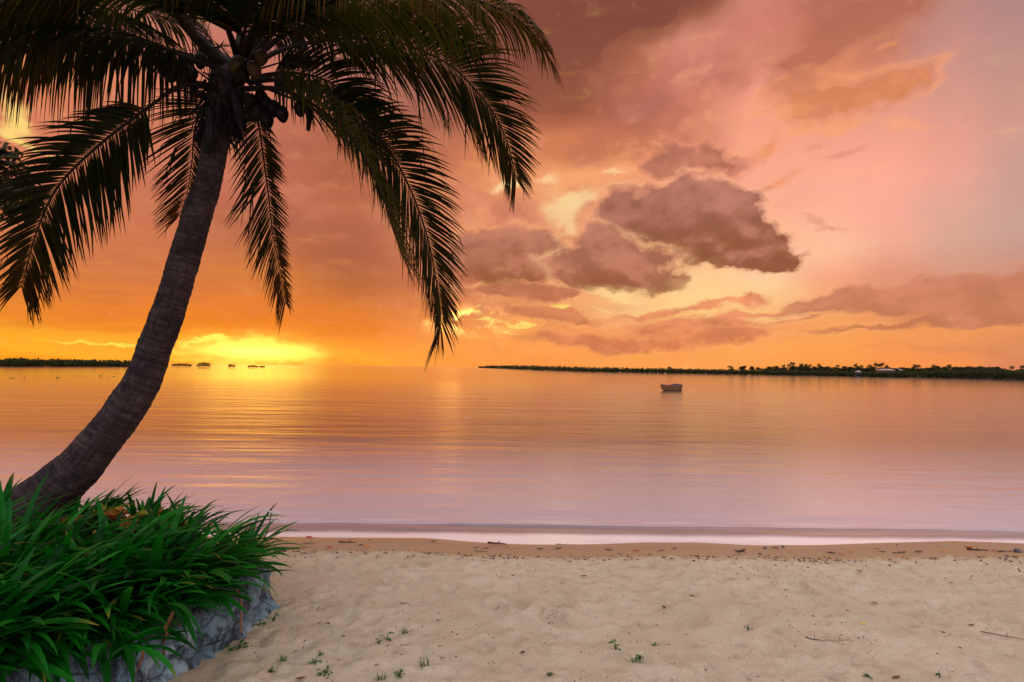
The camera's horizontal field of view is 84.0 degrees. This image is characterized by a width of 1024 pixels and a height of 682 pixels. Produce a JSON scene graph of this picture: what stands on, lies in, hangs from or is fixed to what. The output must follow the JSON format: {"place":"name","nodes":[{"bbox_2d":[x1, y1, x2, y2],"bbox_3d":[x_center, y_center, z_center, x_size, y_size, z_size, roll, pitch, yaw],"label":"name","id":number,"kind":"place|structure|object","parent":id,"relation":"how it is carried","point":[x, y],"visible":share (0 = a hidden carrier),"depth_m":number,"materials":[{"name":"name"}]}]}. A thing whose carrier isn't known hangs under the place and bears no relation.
{"place":"outdoors","nodes":[
{"label":"outdoors","id":0,"kind":"place"},
{"bbox_2d":[0,364,1023,544],"bbox_3d":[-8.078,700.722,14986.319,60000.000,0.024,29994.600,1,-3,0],"label":"water","id":1,"kind":"structure","parent":0,"point":[509,456],"depth_m":12.94,"materials":[{"name":"liquid"}]},
{"bbox_2d":[0,357,129,366],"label":"mangroves","id":2,"kind":"object","parent":1,"relation":"on","point":[20,361],"visible":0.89,"depth_m":263.21,"materials":[{"name":"plant"}]},
{"bbox_2d":[171,363,191,365],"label":"mangrove bush","id":3,"kind":"object","parent":1,"relation":"on","point":[180,364],"visible":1,"depth_m":404.66,"materials":[{"name":"plant"}]},
{"bbox_2d":[196,362,210,366],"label":"mangrove bush","id":4,"kind":"object","parent":1,"relation":"on","point":[205,364],"visible":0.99,"depth_m":335.61,"materials":[{"name":"green plant"}]},
{"bbox_2d":[661,384,682,390],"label":"rowing boat","id":5,"kind":"object","parent":1,"relation":"on","point":[673,387],"visible":0.8,"depth_m":51.08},
{"bbox_2d":[0,0,1023,370],"label":"sky","id":6,"kind":"structure","parent":0,"point":[721,184],"materials":[{"name":"orange"}]},
{"bbox_2d":[168,536,1023,681],"bbox_3d":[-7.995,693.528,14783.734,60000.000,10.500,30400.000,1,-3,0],"label":"sand","id":7,"kind":"structure","parent":0,"point":[371,590],"depth_m":3.79,"materials":[{"name":"beige sand"}]},
{"bbox_2d":[0,141,53,229],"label":"broadleaf tree","id":8,"kind":"object","parent":7,"relation":"on","point":[5,154],"visible":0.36,"depth_m":6.50,"materials":[{"name":"green plant"}]},
{"bbox_2d":[1,524,279,681],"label":"retaining wall","id":9,"kind":"structure","parent":7,"relation":"on","point":[221,633],"depth_m":3.11,"materials":[{"name":"stone"}]},
{"bbox_2d":[236,589,242,632],"bbox_3d":[-1.536,1.504,3.191,0.052,0.264,0.008,1,-3,0],"label":"hanging root","id":10,"kind":"object","parent":9,"relation":"hanging from","point":[241,613],"visible":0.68,"depth_m":3.19,"materials":[{"name":"brown plant"}]},
{"bbox_2d":[225,639,247,650],"bbox_3d":[-1.577,1.760,3.261,0.084,0.048,0.118,-2,-4,42],"label":"weed","id":11,"kind":"object","parent":7,"relation":"on","point":[239,646],"visible":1,"depth_m":3.26,"materials":[{"name":"green plant"}]},
{"bbox_2d":[278,654,288,662],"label":"weed","id":12,"kind":"object","parent":7,"relation":"on","point":[281,659],"visible":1,"depth_m":3.17,"materials":[{"name":"green plant"}]},
{"bbox_2d":[317,665,332,675],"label":"weed","id":13,"kind":"object","parent":7,"relation":"on","point":[324,671],"visible":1,"depth_m":3.04,"materials":[{"name":"green plant"}]},
{"bbox_2d":[339,540,355,542],"bbox_3d":[-1.683,2.064,5.853,0.209,0.036,0.046,0,-3,19],"label":"stick","id":14,"kind":"object","parent":7,"relation":"on","point":[349,541],"visible":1,"depth_m":5.84,"materials":[{"name":"brown wood"}]},
{"bbox_2d":[372,672,388,680],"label":"weed","id":15,"kind":"object","parent":7,"relation":"on","point":[384,677],"visible":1,"depth_m":3.00,"materials":[{"name":"green plant"}]},
{"bbox_2d":[393,669,404,677],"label":"weed","id":16,"kind":"object","parent":7,"relation":"on","point":[399,674],"visible":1,"depth_m":3.02,"materials":[{"name":"green plant"}]},
{"bbox_2d":[399,627,410,634],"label":"weed","id":17,"kind":"object","parent":7,"relation":"on","point":[404,631],"visible":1,"depth_m":3.49,"materials":[{"name":"green plant"}]},
{"bbox_2d":[417,656,429,666],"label":"weed","id":18,"kind":"object","parent":7,"relation":"on","point":[424,664],"visible":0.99,"depth_m":3.10,"materials":[{"name":"green plant"}]},
{"bbox_2d":[487,541,505,544],"bbox_3d":[-0.158,2.143,6.041,0.200,0.034,0.050,0,-3,14],"label":"stick","id":19,"kind":"object","parent":7,"relation":"on","point":[489,542],"visible":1,"depth_m":6.03,"materials":[{"name":"brown wood"}]},
{"bbox_2d":[610,639,620,650],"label":"weed","id":20,"kind":"object","parent":7,"relation":"on","point":[615,645],"visible":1,"depth_m":3.35,"materials":[{"name":"green plant"}]},
{"bbox_2d":[626,654,645,663],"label":"weed","id":21,"kind":"object","parent":7,"relation":"on","point":[635,660],"visible":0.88,"depth_m":3.17,"materials":[{"name":"green plant"}]},
{"bbox_2d":[252,548,1023,680],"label":"beach litter","id":22,"kind":"object","parent":7,"relation":"on","point":[640,593],"visible":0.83,"depth_m":5.05,"materials":[{"name":"plant"}]},
{"bbox_2d":[967,547,987,550],"bbox_3d":[4.611,2.068,5.634,0.033,0.044,0.167,3,-3,-39],"label":"stick","id":23,"kind":"object","parent":7,"relation":"on","point":[977,549],"visible":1,"depth_m":5.63,"materials":[{"name":"brown wood"}]},
{"bbox_2d":[980,631,1021,638],"bbox_3d":[3.070,1.826,3.541,0.246,0.018,0.038,-1,-3,29],"label":"stick","id":24,"kind":"object","parent":7,"relation":"on","point":[999,634],"visible":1,"depth_m":3.54,"materials":[{"name":"brown wood"}]},
{"bbox_2d":[1013,548,1022,552],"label":"pebble","id":25,"kind":"object","parent":7,"relation":"on","point":[1016,550],"visible":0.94,"depth_m":5.51,"materials":[{"name":"grey stone"}]},
{"bbox_2d":[504,368,1015,379],"bbox_3d":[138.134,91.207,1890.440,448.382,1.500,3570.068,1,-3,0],"label":"headland","id":26,"kind":"structure","parent":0,"point":[815,375],"depth_m":239.36,"materials":[{"name":"plant"}]},
{"bbox_2d":[478,365,1023,379],"bbox_3d":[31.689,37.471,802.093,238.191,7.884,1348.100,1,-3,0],"label":"shore scrub","id":27,"kind":"object","parent":26,"relation":"on","point":[1003,374],"visible":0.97,"depth_m":225.02,"materials":[{"name":"green plant"}]},
{"bbox_2d":[854,370,861,376],"bbox_3d":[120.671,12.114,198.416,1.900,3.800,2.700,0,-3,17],"label":"house","id":28,"kind":"structure","parent":26,"relation":"on","point":[858,373],"depth_m":197.57,"materials":[{"name":"metal"}]},
{"bbox_2d":[876,369,894,376],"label":"house","id":29,"kind":"structure","parent":26,"relation":"on","point":[886,370],"depth_m":206.53,"materials":[{"name":"metal"}]},
{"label":"soil","id":30,"kind":"structure","parent":0,"visible":0},
{"bbox_2d":[0,472,110,582],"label":"strap leaf plant","id":31,"kind":"object","parent":30,"relation":"on","point":[6,529],"visible":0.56,"depth_m":3.22,"materials":[{"name":"green plant"}]},
{"bbox_2d":[0,568,189,681],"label":"strap leaf plant","id":32,"kind":"object","parent":30,"relation":"on","point":[63,665],"visible":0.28,"depth_m":2.62,"materials":[{"name":"green plant"}]},
{"bbox_2d":[61,503,128,534],"bbox_3d":[-3.233,1.416,4.447,0.505,0.238,0.308,2,-3,-29],"label":"broad leaf plant","id":33,"kind":"object","parent":30,"relation":"on","point":[108,514],"visible":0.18,"depth_m":4.42,"materials":[{"name":"brown plant"}]},
{"bbox_2d":[92,506,171,534],"bbox_3d":[-2.879,1.399,4.282,0.543,0.264,0.368,1,-3,-9],"label":"broad leaf plant","id":34,"kind":"object","parent":30,"relation":"on","point":[141,512],"visible":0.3,"depth_m":4.33,"materials":[{"name":"plant"}]},
{"bbox_2d":[76,608,209,681],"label":"strap leaf plant","id":35,"kind":"object","parent":30,"relation":"on","point":[101,651],"visible":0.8,"depth_m":2.64,"materials":[{"name":"green plant"}]},
{"bbox_2d":[162,611,174,654],"bbox_3d":[-1.641,1.394,2.716,0.054,0.204,0.018,1,-3,0],"label":"dried leaf","id":36,"kind":"object","parent":35,"relation":"hanging from","point":[169,620],"visible":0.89,"depth_m":2.71,"materials":[{"name":"brown plant"}]},
{"bbox_2d":[0,472,313,681],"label":"strap leaf plants","id":37,"kind":"object","parent":30,"relation":"on","point":[141,562],"visible":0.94,"depth_m":2.99,"materials":[{"name":"green plant"}]},
{"bbox_2d":[135,650,143,675],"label":"dried leaf","id":38,"kind":"object","parent":37,"relation":"hanging from","point":[141,659],"visible":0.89,"depth_m":2.55,"materials":[{"name":"brown plant"}]},
{"bbox_2d":[262,508,285,541],"bbox_3d":[-1.645,1.275,3.943,0.174,0.234,0.060,1,-3,0],"label":"spider lily flower","id":39,"kind":"object","parent":37,"relation":"on","point":[270,520],"visible":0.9,"depth_m":3.94,"materials":[{"name":"white plant"}]},
{"bbox_2d":[160,519,190,540],"bbox_3d":[-2.461,1.430,4.200,0.324,0.206,0.464,3,-3,-37],"label":"broad leaf plant","id":40,"kind":"object","parent":30,"relation":"on","point":[179,526],"visible":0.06,"depth_m":4.26,"materials":[{"name":"green plant"}]},
{"bbox_2d":[109,567,272,638],"bbox_3d":[-1.864,1.312,3.036,1.313,0.320,0.765,0,-3,18],"label":"strap leaf plant","id":41,"kind":"object","parent":30,"relation":"on","point":[180,605],"visible":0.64,"depth_m":2.86,"materials":[{"name":"green plant"}]},
{"bbox_2d":[194,532,287,566],"bbox_3d":[-1.839,1.370,3.743,0.606,0.349,0.563,1,-3,0],"label":"strap leaf plant","id":42,"kind":"object","parent":30,"relation":"on","point":[251,555],"visible":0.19,"depth_m":3.70,"materials":[{"name":"green plant"}]},
{"bbox_2d":[0,0,563,524],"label":"palm tree","id":43,"kind":"object","parent":30,"relation":"on","point":[226,106],"visible":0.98,"depth_m":4.68,"materials":[{"name":"plant"}]}
]}

